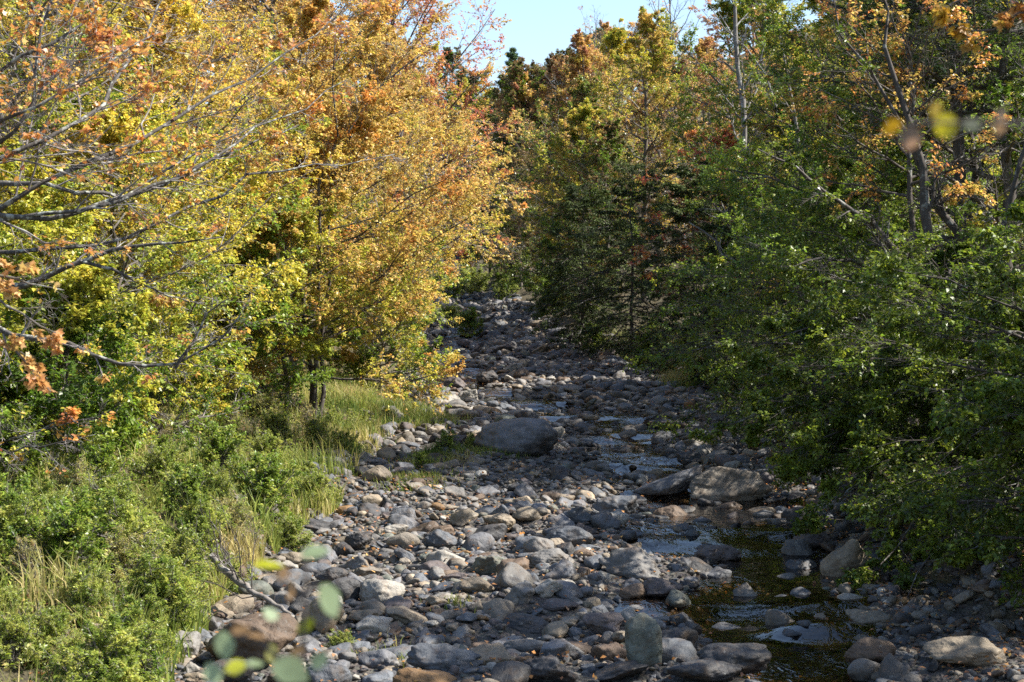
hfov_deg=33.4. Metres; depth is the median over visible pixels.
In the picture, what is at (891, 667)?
stone
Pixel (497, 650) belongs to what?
stone
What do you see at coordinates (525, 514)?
stone
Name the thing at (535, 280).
forest tree
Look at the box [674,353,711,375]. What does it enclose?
shrub
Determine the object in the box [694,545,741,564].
stone
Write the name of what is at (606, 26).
forest tree
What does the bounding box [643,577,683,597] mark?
stone
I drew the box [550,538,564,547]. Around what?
stone
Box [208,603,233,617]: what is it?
stone
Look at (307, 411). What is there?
shrub
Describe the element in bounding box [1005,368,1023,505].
shrub
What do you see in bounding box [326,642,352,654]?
stone
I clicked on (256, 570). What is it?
stone
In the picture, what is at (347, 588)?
stone
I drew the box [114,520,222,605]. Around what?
shrub
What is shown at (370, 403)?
shrub
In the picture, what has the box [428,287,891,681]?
water
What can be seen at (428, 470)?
stone
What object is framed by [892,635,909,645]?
stone
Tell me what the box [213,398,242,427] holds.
shrub
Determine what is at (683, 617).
stone
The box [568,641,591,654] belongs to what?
stone
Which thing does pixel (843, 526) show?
stone
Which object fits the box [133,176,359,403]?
sapling
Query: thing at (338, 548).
stone
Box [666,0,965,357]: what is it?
autumn tree
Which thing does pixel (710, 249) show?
hemlock
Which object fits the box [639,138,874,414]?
sapling
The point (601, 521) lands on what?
stone
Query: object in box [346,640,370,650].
stone
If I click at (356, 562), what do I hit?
stone
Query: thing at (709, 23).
autumn tree
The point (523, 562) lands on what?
stone
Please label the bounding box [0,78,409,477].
lichened maple
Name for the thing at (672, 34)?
forest tree
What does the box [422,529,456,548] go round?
stone
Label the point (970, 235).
sapling
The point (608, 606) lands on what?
stone
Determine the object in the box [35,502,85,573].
shrub
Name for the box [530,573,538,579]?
stone
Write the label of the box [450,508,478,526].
stone
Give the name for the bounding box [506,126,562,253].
forest tree
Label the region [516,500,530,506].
stone
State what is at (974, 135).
forest tree
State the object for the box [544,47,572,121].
forest tree
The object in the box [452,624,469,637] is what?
stone
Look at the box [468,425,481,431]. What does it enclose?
stone
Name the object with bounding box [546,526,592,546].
stone
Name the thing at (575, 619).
stone
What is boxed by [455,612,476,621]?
stone
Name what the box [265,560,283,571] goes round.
stone
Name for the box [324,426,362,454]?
shrub
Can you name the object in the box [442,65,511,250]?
forest tree
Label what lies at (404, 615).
stone
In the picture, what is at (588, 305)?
shrub
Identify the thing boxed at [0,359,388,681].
undergrowth
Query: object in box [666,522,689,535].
stone
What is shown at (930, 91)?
forest tree
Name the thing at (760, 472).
stone
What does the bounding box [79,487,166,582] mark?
shrub
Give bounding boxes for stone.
[170,630,200,656]
[175,657,192,665]
[183,661,199,672]
[184,672,204,681]
[194,626,211,638]
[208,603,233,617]
[212,658,254,681]
[215,594,253,613]
[238,564,246,577]
[238,580,273,600]
[246,564,262,576]
[253,574,276,579]
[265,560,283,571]
[266,590,293,605]
[267,673,309,681]
[270,604,290,612]
[272,568,311,591]
[276,546,292,552]
[280,552,314,567]
[284,582,302,596]
[289,597,311,614]
[292,635,320,645]
[296,639,322,652]
[299,562,330,575]
[301,597,344,633]
[302,518,330,532]
[306,664,351,681]
[307,596,318,600]
[313,544,337,561]
[315,567,347,582]
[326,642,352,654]
[330,577,359,601]
[331,518,353,527]
[332,542,354,555]
[336,505,352,513]
[338,555,367,569]
[344,531,372,549]
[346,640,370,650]
[348,609,384,621]
[351,466,367,476]
[354,566,381,576]
[355,615,392,633]
[357,502,381,515]
[358,440,375,452]
[358,649,396,668]
[359,578,405,602]
[359,598,385,610]
[361,465,392,481]
[362,494,381,505]
[362,669,393,681]
[375,433,382,445]
[378,645,412,659]
[383,524,407,534]
[384,597,412,610]
[386,514,419,530]
[386,532,419,549]
[386,606,427,624]
[390,508,416,518]
[392,431,414,442]
[392,505,411,510]
[392,667,456,681]
[393,467,412,475]
[394,450,403,455]
[394,462,415,469]
[397,441,419,447]
[406,480,424,489]
[406,521,438,532]
[412,392,429,401]
[413,573,429,582]
[414,635,444,644]
[415,627,430,637]
[419,486,435,494]
[419,560,450,570]
[422,468,443,474]
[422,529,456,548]
[425,596,447,604]
[425,612,444,622]
[426,550,464,565]
[427,453,448,462]
[428,566,444,579]
[429,581,454,592]
[431,525,454,534]
[434,592,456,600]
[436,435,466,446]
[438,446,460,456]
[442,572,468,580]
[444,404,469,410]
[444,459,461,467]
[444,486,466,499]
[445,408,464,416]
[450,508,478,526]
[451,637,471,645]
[452,420,467,424]
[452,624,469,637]
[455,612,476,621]
[459,409,479,419]
[459,576,494,592]
[460,389,477,400]
[461,532,494,551]
[466,454,484,464]
[467,642,487,648]
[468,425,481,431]
[468,556,504,574]
[471,417,488,421]
[471,642,514,665]
[473,523,507,540]
[474,505,495,513]
[475,419,489,426]
[476,484,499,497]
[481,598,515,620]
[482,513,515,532]
[489,407,501,412]
[490,504,509,514]
[490,660,530,681]
[493,562,533,587]
[494,414,515,421]
[497,557,528,574]
[499,635,523,641]
[503,496,531,502]
[503,613,548,633]
[503,639,544,656]
[504,533,518,541]
[504,582,534,604]
[507,649,520,654]
[512,506,541,521]
[514,410,540,418]
[514,482,538,497]
[514,536,536,552]
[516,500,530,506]
[523,537,554,552]
[524,654,578,681]
[527,548,574,567]
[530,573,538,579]
[534,579,562,596]
[536,405,552,411]
[539,639,575,658]
[541,598,579,610]
[541,620,568,638]
[543,558,576,578]
[545,562,557,568]
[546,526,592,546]
[547,513,574,527]
[550,464,570,480]
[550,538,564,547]
[554,496,573,505]
[554,580,583,598]
[556,542,575,554]
[561,463,572,471]
[561,616,578,623]
[563,506,591,523]
[568,416,583,421]
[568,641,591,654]
[572,422,594,431]
[575,523,598,534]
[576,490,595,500]
[579,544,600,550]
[580,468,604,475]
[582,611,623,634]
[589,660,648,681]
[590,513,620,529]
[590,642,627,662]
[591,462,610,471]
[595,571,613,581]
[595,663,610,668]
[601,601,616,611]
[611,509,628,524]
[612,630,624,641]
[616,430,637,443]
[619,583,645,599]
[619,606,636,619]
[622,471,641,479]
[623,578,640,586]
[624,544,634,547]
[625,612,662,666]
[630,493,646,506]
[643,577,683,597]
[650,395,670,404]
[650,430,674,447]
[653,618,663,629]
[654,616,670,623]
[658,515,674,525]
[661,626,697,644]
[661,638,697,665]
[664,589,690,610]
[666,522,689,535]
[669,612,691,626]
[679,505,694,512]
[683,439,706,445]
[687,557,712,574]
[692,606,710,621]
[693,444,714,451]
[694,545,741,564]
[701,450,729,464]
[703,557,718,567]
[705,424,724,431]
[705,566,731,586]
[705,622,756,643]
[709,410,723,421]
[709,600,738,616]
[714,453,737,465]
[717,502,741,514]
[723,407,742,417]
[733,582,760,611]
[745,506,775,513]
[753,511,774,517]
[759,469,778,477]
[759,642,774,649]
[760,471,779,483]
[765,518,792,531]
[765,609,800,642]
[775,573,796,585]
[781,506,811,521]
[781,539,813,559]
[785,559,817,580]
[790,587,812,601]
[793,533,831,550]
[804,641,841,652]
[816,511,835,523]
[834,521,861,532]
[834,593,865,606]
[835,655,849,670]
[844,637,895,663]
[845,609,892,629]
[845,634,866,648]
[847,658,879,681]
[878,653,921,681]
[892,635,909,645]
[896,650,906,654]
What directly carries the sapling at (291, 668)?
on the ground at (832, 608)
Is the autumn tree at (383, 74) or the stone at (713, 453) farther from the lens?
the autumn tree at (383, 74)
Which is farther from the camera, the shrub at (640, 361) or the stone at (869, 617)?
the shrub at (640, 361)
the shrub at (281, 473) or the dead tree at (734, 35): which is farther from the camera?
the dead tree at (734, 35)
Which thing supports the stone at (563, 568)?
on the ground at (832, 608)
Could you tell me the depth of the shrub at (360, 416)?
53.95 m
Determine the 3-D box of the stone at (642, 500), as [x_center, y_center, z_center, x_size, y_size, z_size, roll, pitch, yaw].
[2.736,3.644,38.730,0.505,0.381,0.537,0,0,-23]
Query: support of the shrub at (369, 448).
on the ground at (832, 608)
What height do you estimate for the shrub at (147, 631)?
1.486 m
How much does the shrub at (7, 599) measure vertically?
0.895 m
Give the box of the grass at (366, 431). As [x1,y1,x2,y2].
[0,323,835,681]
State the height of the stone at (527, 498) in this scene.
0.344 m
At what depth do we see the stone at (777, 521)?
35.06 m
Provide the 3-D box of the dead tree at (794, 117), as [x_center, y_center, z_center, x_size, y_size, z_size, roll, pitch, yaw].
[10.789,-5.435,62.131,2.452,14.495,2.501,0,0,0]
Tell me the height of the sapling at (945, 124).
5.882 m
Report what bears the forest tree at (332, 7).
on the ground at (832, 608)
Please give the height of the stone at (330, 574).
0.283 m
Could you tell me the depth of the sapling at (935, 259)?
32.25 m
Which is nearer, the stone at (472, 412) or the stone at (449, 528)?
the stone at (449, 528)
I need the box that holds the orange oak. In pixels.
[931,0,1023,55]
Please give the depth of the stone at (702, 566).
29.54 m
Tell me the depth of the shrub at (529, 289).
149.32 m
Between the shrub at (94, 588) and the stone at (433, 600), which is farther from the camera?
the stone at (433, 600)
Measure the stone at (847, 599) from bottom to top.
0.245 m
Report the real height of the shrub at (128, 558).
1.642 m
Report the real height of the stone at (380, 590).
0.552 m
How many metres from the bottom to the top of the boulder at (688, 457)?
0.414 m
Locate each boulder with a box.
[205,612,299,661]
[406,643,482,671]
[432,394,459,403]
[443,376,466,388]
[455,339,478,348]
[474,417,557,457]
[475,313,495,325]
[476,370,497,385]
[493,341,516,352]
[503,362,523,370]
[531,344,551,353]
[591,495,638,513]
[598,547,660,579]
[628,465,701,497]
[653,505,689,524]
[659,420,681,429]
[665,658,741,681]
[676,451,704,464]
[689,466,772,506]
[696,643,771,674]
[820,538,874,582]
[923,636,1006,666]
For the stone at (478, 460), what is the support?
on the ground at (832, 608)
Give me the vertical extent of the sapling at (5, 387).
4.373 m
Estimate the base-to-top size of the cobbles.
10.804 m
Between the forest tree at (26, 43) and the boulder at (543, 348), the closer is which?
the forest tree at (26, 43)
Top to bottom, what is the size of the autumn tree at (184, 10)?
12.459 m
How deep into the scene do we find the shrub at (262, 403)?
48.03 m
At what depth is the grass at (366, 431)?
35.73 m
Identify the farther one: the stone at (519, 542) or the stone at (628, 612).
the stone at (519, 542)
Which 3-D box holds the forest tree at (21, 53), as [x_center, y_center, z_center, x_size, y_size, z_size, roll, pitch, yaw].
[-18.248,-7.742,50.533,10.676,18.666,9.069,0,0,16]
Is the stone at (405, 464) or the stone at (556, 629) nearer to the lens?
the stone at (556, 629)
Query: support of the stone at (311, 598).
on the ground at (832, 608)
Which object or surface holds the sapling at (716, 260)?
on the ground at (832, 608)
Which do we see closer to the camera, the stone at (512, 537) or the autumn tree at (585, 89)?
the stone at (512, 537)
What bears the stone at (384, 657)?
on the ground at (832, 608)
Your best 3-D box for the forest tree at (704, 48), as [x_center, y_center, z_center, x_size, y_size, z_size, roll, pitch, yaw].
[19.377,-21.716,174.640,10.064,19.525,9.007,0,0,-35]
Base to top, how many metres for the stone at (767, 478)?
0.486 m
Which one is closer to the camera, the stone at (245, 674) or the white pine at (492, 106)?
the stone at (245, 674)
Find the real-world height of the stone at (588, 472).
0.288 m
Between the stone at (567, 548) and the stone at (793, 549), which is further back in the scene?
the stone at (793, 549)
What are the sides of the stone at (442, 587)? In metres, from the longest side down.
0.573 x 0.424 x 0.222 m
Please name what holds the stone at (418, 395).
on the ground at (832, 608)
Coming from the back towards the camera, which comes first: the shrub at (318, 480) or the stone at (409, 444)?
the stone at (409, 444)
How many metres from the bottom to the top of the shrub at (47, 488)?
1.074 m
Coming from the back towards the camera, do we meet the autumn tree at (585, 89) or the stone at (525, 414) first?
the autumn tree at (585, 89)
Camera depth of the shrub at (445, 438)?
44.52 m
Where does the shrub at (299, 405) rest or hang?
on the ground at (832, 608)
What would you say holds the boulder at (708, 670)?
on the ground at (832, 608)
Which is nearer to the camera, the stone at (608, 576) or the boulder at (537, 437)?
the stone at (608, 576)
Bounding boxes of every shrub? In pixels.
[0,405,51,494]
[0,471,45,537]
[0,489,66,584]
[0,575,26,619]
[0,602,51,670]
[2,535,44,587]
[11,599,83,674]
[15,495,114,587]
[20,440,72,484]
[27,477,70,518]
[27,506,48,539]
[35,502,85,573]
[36,607,174,681]
[38,646,70,681]
[41,558,126,629]
[48,450,115,500]
[51,485,117,532]
[59,469,155,516]
[64,441,139,491]
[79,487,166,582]
[81,593,181,681]
[91,516,168,594]
[107,551,196,629]
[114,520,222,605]
[114,555,219,640]
[123,483,151,507]
[126,439,191,501]
[134,509,160,535]
[145,403,175,441]
[147,432,190,474]
[149,527,179,566]
[158,492,236,561]
[160,462,214,515]
[181,421,248,483]
[191,462,236,501]
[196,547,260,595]
[211,482,268,539]
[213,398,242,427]
[223,448,295,509]
[231,450,306,523]
[240,427,295,468]
[246,386,284,419]
[253,407,302,444]
[265,512,313,551]
[272,460,291,488]
[285,468,302,493]
[289,465,342,509]
[290,414,336,447]
[293,398,302,409]
[295,457,324,479]
[296,404,314,425]
[308,387,330,401]
[323,628,356,647]
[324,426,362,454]
[325,407,343,423]
[342,408,374,425]
[360,399,375,410]
[363,444,373,454]
[379,404,396,419]
[411,450,430,469]
[432,262,464,298]
[435,429,458,452]
[436,302,462,326]
[451,263,495,294]
[454,306,484,337]
[463,431,476,448]
[489,260,518,287]
[492,274,521,299]
[506,248,534,286]
[522,253,548,294]
[532,278,566,319]
[535,268,561,302]
[569,290,601,315]
[582,322,611,352]
[630,334,664,368]
[667,343,701,368]
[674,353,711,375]
[712,359,752,402]
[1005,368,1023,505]
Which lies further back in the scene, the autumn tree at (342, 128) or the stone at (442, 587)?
the autumn tree at (342, 128)
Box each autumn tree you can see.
[0,0,240,402]
[0,39,118,385]
[4,0,369,312]
[4,96,313,439]
[23,0,351,307]
[23,0,355,397]
[41,83,307,420]
[164,0,452,301]
[191,0,528,418]
[236,48,474,373]
[310,20,510,366]
[323,0,539,344]
[472,121,549,298]
[500,73,641,303]
[540,5,696,302]
[626,123,738,322]
[652,0,836,325]
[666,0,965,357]
[672,0,808,232]
[686,52,899,350]
[697,0,1023,362]
[789,0,1011,425]
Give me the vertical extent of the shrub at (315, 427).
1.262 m
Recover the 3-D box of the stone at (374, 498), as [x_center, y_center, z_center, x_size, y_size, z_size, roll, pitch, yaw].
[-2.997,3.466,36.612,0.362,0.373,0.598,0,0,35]
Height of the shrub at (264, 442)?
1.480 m
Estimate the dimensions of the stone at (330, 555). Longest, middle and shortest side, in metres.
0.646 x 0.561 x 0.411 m
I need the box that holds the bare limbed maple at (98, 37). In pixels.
[0,0,382,261]
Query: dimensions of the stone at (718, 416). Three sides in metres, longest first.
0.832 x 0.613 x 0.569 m
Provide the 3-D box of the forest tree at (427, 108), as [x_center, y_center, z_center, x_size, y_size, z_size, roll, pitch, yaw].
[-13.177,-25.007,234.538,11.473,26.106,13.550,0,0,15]
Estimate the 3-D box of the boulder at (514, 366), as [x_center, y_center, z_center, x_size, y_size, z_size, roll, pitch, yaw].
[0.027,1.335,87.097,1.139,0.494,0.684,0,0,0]
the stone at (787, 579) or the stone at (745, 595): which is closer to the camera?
the stone at (745, 595)
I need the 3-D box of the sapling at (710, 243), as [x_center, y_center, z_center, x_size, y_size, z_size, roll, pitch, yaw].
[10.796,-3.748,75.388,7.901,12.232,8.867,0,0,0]
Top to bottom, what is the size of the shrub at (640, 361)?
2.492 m
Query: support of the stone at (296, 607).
on the ground at (832, 608)
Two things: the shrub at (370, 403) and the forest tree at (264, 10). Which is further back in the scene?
the forest tree at (264, 10)
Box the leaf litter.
[8,348,1023,681]
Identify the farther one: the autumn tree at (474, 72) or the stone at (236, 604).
the autumn tree at (474, 72)
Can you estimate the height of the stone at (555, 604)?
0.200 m
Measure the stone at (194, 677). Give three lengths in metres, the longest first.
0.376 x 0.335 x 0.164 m
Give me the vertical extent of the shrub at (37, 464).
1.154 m
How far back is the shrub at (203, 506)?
28.56 m
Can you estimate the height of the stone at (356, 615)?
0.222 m
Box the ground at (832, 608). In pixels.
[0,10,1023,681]
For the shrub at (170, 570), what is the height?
1.576 m
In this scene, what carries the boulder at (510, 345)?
on the ground at (832, 608)
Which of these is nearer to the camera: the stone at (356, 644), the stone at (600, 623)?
the stone at (356, 644)
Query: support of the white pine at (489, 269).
on the ground at (832, 608)
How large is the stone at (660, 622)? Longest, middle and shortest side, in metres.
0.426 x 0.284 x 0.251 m
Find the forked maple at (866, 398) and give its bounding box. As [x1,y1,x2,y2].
[687,0,1023,597]
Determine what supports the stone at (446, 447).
on the ground at (832, 608)
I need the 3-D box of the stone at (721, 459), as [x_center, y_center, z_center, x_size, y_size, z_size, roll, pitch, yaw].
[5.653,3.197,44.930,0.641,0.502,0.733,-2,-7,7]
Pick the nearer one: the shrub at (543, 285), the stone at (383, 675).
the stone at (383, 675)
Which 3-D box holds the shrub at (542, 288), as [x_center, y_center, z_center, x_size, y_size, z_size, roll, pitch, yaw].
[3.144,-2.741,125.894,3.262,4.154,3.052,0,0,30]
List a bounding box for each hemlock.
[522,178,645,350]
[546,143,698,360]
[608,152,747,374]
[658,178,766,391]
[729,158,847,394]
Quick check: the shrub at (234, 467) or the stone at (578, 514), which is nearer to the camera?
the shrub at (234, 467)
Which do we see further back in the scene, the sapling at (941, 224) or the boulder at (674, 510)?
the sapling at (941, 224)
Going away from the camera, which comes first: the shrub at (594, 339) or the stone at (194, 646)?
the stone at (194, 646)
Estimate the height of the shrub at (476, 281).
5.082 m
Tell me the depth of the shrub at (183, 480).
30.09 m
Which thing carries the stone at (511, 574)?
on the ground at (832, 608)
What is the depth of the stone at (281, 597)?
25.90 m
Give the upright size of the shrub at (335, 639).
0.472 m
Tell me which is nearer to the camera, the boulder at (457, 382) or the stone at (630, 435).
the stone at (630, 435)
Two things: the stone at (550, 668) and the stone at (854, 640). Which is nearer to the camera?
the stone at (550, 668)
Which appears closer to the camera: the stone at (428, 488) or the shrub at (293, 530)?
the shrub at (293, 530)
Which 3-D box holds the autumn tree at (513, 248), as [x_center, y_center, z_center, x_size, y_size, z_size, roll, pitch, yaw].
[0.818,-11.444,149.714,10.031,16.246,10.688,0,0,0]
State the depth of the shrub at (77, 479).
29.64 m
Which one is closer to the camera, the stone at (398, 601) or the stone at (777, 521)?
the stone at (398, 601)
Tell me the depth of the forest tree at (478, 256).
199.62 m
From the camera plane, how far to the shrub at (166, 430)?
39.49 m
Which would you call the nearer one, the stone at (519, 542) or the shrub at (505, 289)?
the stone at (519, 542)
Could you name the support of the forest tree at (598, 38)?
on the ground at (832, 608)
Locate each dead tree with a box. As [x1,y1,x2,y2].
[688,0,770,373]
[702,5,777,139]
[775,0,815,342]
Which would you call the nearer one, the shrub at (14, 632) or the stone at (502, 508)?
the shrub at (14, 632)
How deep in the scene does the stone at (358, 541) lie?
31.41 m
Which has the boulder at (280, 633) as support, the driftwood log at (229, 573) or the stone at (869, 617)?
the driftwood log at (229, 573)
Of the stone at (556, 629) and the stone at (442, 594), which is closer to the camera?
the stone at (556, 629)
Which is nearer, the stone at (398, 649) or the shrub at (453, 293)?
the stone at (398, 649)
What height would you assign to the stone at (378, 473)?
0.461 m
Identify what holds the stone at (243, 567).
on the ground at (832, 608)
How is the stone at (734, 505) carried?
on the ground at (832, 608)
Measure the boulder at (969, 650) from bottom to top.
0.468 m
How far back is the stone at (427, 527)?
32.90 m
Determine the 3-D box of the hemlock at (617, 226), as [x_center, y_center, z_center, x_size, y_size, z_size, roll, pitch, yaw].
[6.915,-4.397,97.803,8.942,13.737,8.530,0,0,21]
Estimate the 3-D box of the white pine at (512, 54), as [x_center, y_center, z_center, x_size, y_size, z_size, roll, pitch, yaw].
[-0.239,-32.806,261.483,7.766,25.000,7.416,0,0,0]
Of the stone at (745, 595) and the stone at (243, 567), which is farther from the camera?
the stone at (243, 567)
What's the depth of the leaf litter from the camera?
27.20 m
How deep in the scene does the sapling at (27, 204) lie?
36.50 m
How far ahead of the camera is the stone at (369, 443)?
48.09 m
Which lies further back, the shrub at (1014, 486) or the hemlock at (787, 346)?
the hemlock at (787, 346)
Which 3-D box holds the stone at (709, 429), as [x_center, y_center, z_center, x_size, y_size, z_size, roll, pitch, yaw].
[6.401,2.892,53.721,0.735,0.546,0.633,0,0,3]
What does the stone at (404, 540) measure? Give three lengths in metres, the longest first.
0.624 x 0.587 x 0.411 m
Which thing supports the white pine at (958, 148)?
on the ground at (832, 608)
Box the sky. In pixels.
[170,0,847,136]
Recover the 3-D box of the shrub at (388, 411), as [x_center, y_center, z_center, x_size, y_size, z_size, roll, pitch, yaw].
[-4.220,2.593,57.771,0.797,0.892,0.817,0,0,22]
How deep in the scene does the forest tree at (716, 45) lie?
214.74 m
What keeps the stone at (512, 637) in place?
on the ground at (832, 608)
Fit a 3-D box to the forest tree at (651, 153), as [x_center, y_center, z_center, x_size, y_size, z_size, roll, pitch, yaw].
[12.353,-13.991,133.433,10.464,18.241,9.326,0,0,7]
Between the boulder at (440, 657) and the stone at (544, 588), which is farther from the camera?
the stone at (544, 588)
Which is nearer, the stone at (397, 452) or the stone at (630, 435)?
the stone at (397, 452)
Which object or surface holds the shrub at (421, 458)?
on the ground at (832, 608)
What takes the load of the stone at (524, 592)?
on the ground at (832, 608)
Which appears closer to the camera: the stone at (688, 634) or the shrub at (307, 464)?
the stone at (688, 634)
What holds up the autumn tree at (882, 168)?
on the ground at (832, 608)
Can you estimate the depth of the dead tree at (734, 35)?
71.87 m
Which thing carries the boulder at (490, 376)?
on the ground at (832, 608)
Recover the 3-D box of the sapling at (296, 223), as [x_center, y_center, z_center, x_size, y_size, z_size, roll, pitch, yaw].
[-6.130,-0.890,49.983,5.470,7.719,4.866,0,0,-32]
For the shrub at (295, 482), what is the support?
on the ground at (832, 608)
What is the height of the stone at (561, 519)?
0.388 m
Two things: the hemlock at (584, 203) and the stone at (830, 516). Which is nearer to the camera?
the stone at (830, 516)
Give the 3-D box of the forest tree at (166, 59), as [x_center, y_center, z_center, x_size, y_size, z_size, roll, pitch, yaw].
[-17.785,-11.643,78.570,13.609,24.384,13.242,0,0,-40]
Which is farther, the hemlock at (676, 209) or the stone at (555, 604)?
the hemlock at (676, 209)
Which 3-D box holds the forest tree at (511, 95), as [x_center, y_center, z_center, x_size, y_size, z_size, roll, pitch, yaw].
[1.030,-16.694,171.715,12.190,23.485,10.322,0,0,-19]
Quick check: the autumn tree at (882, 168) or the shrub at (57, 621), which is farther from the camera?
the autumn tree at (882, 168)
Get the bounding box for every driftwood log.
[174,498,291,613]
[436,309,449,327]
[463,302,487,312]
[499,293,516,310]
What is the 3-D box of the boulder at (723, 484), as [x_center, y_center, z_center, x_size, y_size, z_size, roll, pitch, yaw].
[5.110,3.451,40.378,1.986,1.048,1.588,0,0,0]
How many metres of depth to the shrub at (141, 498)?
30.23 m
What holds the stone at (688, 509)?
in the water
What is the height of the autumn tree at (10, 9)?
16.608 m
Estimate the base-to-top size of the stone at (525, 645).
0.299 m
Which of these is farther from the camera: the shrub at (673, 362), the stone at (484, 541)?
the shrub at (673, 362)
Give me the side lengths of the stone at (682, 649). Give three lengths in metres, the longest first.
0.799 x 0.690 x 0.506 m
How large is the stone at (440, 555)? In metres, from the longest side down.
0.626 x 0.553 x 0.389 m
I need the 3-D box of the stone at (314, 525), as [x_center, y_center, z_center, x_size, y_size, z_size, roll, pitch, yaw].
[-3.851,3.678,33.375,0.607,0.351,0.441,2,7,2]
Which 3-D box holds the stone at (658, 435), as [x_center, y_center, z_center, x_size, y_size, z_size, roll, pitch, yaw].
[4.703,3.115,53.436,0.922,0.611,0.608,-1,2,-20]
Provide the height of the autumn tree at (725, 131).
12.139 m
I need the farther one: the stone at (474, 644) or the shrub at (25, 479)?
the shrub at (25, 479)
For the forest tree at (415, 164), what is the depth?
124.33 m
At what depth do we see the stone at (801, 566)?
30.11 m
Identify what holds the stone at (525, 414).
on the ground at (832, 608)
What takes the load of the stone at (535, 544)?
on the ground at (832, 608)
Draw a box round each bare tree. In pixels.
[543,5,608,134]
[631,0,705,245]
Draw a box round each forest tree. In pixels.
[0,1,69,187]
[2,0,57,252]
[2,1,181,134]
[4,0,249,310]
[177,0,345,288]
[217,0,394,266]
[330,73,465,279]
[361,38,465,238]
[381,137,449,286]
[403,64,452,226]
[428,77,505,292]
[433,45,476,172]
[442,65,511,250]
[465,66,555,264]
[469,56,566,283]
[470,73,547,246]
[487,161,543,289]
[491,56,530,91]
[494,51,593,162]
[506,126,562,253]
[509,59,565,165]
[510,140,571,289]
[519,132,578,297]
[523,97,633,319]
[529,112,639,289]
[530,28,644,237]
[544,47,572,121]
[548,117,658,323]
[558,18,665,210]
[558,28,634,159]
[597,19,629,108]
[610,49,713,273]
[613,18,675,176]
[648,17,687,81]
[657,36,739,187]
[672,35,745,165]
[774,1,964,226]
[815,0,1023,379]
[825,16,974,190]
[827,84,938,296]
[873,5,1023,263]
[891,0,1023,254]
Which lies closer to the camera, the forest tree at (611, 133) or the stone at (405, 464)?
the stone at (405, 464)
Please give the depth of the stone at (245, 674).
20.97 m
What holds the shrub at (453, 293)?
on the ground at (832, 608)
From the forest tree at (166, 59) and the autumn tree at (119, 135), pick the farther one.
the forest tree at (166, 59)
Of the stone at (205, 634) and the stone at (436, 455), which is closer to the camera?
the stone at (205, 634)
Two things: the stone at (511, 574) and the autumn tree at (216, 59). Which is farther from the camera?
the autumn tree at (216, 59)
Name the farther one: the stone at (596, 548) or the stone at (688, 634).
the stone at (596, 548)
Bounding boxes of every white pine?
[459,140,504,273]
[468,86,503,230]
[498,47,520,90]
[724,0,1023,388]
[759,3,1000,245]
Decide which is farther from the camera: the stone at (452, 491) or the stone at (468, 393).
the stone at (468, 393)
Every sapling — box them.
[0,146,238,445]
[0,256,188,465]
[0,293,68,441]
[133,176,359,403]
[161,223,336,416]
[204,545,339,681]
[221,177,401,419]
[313,198,455,382]
[324,230,470,393]
[621,176,925,430]
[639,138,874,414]
[647,171,924,443]
[664,120,800,385]
[702,224,1023,544]
[705,153,1004,481]
[769,64,1023,368]
[801,202,1023,612]
[832,198,1023,458]
[856,333,1023,605]
[884,102,1023,150]
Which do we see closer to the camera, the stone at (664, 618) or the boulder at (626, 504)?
the stone at (664, 618)
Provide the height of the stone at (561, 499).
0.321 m
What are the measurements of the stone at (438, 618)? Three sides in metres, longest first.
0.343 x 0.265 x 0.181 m
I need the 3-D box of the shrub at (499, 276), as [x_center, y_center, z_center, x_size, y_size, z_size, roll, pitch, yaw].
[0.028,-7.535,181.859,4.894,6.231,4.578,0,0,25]
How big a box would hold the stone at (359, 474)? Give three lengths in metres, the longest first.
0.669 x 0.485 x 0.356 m
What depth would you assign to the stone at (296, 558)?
29.91 m
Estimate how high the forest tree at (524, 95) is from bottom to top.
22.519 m
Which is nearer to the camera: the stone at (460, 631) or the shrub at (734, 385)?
the stone at (460, 631)
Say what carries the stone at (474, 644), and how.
on the ground at (832, 608)
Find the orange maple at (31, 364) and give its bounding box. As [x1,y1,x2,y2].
[0,258,69,397]
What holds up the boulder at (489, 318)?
on the ground at (832, 608)
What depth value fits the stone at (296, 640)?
22.98 m
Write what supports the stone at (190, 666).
on the ground at (832, 608)
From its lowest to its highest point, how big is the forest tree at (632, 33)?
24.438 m
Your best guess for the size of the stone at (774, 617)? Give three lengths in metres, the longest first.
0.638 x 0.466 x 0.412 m
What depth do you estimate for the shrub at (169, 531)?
27.41 m
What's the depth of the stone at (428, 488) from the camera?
37.77 m
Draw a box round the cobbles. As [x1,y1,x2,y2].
[33,286,1023,681]
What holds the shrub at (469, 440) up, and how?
on the ground at (832, 608)
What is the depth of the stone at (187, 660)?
21.70 m
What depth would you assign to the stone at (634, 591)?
26.68 m
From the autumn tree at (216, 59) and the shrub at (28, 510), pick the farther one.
the autumn tree at (216, 59)
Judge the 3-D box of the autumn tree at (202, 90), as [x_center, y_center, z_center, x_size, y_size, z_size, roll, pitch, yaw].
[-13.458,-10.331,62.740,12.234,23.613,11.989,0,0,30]
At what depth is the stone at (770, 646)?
24.95 m
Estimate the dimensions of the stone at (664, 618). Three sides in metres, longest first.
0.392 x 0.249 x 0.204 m
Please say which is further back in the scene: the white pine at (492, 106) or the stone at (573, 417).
the white pine at (492, 106)
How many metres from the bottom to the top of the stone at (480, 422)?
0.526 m
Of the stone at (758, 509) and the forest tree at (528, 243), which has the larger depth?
the forest tree at (528, 243)
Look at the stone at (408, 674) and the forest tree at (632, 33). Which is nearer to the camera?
the stone at (408, 674)

